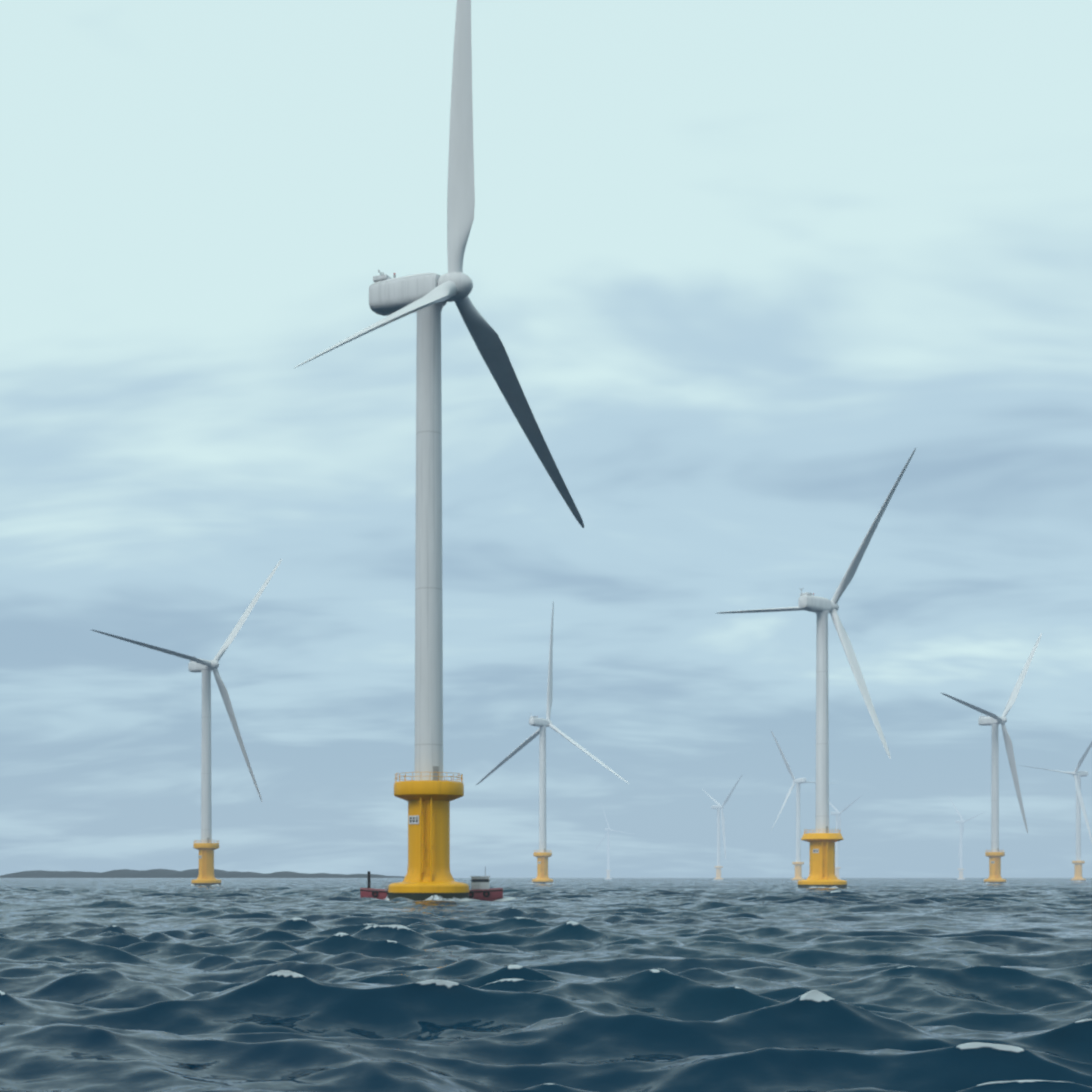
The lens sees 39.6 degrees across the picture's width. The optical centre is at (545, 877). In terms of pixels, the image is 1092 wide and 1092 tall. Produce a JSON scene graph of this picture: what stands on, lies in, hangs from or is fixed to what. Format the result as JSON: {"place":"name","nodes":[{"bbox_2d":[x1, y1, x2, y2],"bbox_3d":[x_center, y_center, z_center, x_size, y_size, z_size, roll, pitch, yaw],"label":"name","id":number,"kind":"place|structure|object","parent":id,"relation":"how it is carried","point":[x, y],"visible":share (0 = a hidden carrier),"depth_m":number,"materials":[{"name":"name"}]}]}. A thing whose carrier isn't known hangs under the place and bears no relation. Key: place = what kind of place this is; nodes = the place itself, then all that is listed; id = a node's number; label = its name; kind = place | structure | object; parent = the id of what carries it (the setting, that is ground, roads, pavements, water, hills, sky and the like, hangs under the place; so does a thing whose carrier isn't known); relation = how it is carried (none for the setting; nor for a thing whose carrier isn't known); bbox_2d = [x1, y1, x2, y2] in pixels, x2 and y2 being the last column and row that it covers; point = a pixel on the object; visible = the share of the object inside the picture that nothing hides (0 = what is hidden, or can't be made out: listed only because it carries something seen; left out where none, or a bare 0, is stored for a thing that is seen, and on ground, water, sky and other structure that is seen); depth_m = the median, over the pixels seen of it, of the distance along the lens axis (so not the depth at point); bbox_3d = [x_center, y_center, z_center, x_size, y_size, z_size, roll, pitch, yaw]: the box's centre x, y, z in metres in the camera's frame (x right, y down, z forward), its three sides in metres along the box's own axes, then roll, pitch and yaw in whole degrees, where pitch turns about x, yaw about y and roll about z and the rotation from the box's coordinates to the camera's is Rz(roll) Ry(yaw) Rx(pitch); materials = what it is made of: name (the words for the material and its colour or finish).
{"place":"outdoors","nodes":[
{"label":"outdoors","id":0,"kind":"place"},
{"bbox_2d":[0,869,404,877],"bbox_3d":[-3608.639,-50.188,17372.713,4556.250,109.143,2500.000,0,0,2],"label":"distant coast","id":1,"kind":"structure","parent":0,"point":[154,873],"depth_m":16515.98},
{"bbox_2d":[0,878,1091,1091],"bbox_3d":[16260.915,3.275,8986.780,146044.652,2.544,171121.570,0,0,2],"label":"sea","id":2,"kind":"structure","parent":0,"point":[560,985],"depth_m":41.57,"materials":[{"name":"liquid"}]},
{"bbox_2d":[92,559,281,885],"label":"turbine","id":3,"kind":"object","parent":2,"relation":"in","point":[206,847],"visible":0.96,"depth_m":592.80,"materials":[{"name":"white paint"}]},
{"bbox_2d":[360,865,502,900],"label":"boat","id":4,"kind":"object","parent":2,"relation":"on","point":[480,889],"visible":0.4,"depth_m":223.14,"materials":[{"name":"red paint"}]},
{"bbox_2d":[294,0,583,900],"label":"turbine","id":5,"kind":"object","parent":2,"relation":"in","point":[430,792],"visible":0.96,"depth_m":213.13,"materials":[{"name":"white paint"}]},
{"bbox_2d":[476,601,628,883],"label":"turbine","id":6,"kind":"object","parent":2,"relation":"in","point":[542,855],"visible":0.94,"depth_m":812.01,"materials":[{"name":"white paint"}]},
{"bbox_2d":[594,806,630,879],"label":"turbine","id":7,"kind":"object","parent":2,"relation":"in","point":[608,829],"visible":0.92,"depth_m":2631.66,"materials":[{"name":"white paint"}]},
{"bbox_2d":[702,774,742,880],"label":"turbine","id":8,"kind":"object","parent":2,"relation":"in","point":[718,807],"visible":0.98,"depth_m":1789.90,"materials":[{"name":"white paint"}]},
{"bbox_2d":[771,731,815,881],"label":"turbine","id":9,"kind":"object","parent":2,"relation":"in","point":[798,863],"visible":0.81,"depth_m":1304.57,"materials":[{"name":"white paint"}]},
{"bbox_2d":[718,448,915,888],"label":"turbine","id":10,"kind":"object","parent":2,"relation":"in","point":[822,840],"visible":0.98,"depth_m":461.27,"materials":[{"name":"white paint"}]},
{"bbox_2d":[829,796,860,879],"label":"turbine","id":11,"kind":"object","parent":2,"relation":"in","point":[837,843],"visible":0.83,"depth_m":1964.14,"materials":[{"name":"white paint"}]},
{"bbox_2d":[948,795,984,879],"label":"turbine","id":12,"kind":"object","parent":2,"relation":"in","point":[961,822],"visible":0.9,"depth_m":2261.79,"materials":[{"name":"white paint"}]},
{"bbox_2d":[941,633,1041,883],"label":"turbine","id":13,"kind":"object","parent":2,"relation":"in","point":[994,855],"visible":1,"depth_m":801.78,"materials":[{"name":"white paint"}]},
{"bbox_2d":[1020,742,1091,881],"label":"turbine","id":14,"kind":"object","parent":2,"relation":"in","point":[1077,775],"visible":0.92,"depth_m":1210.90,"materials":[{"name":"white paint"}]},
{"bbox_2d":[0,0,1091,877],"label":"sky","id":15,"kind":"structure","parent":0,"point":[732,263],"materials":[{"name":"blue"}]}
]}

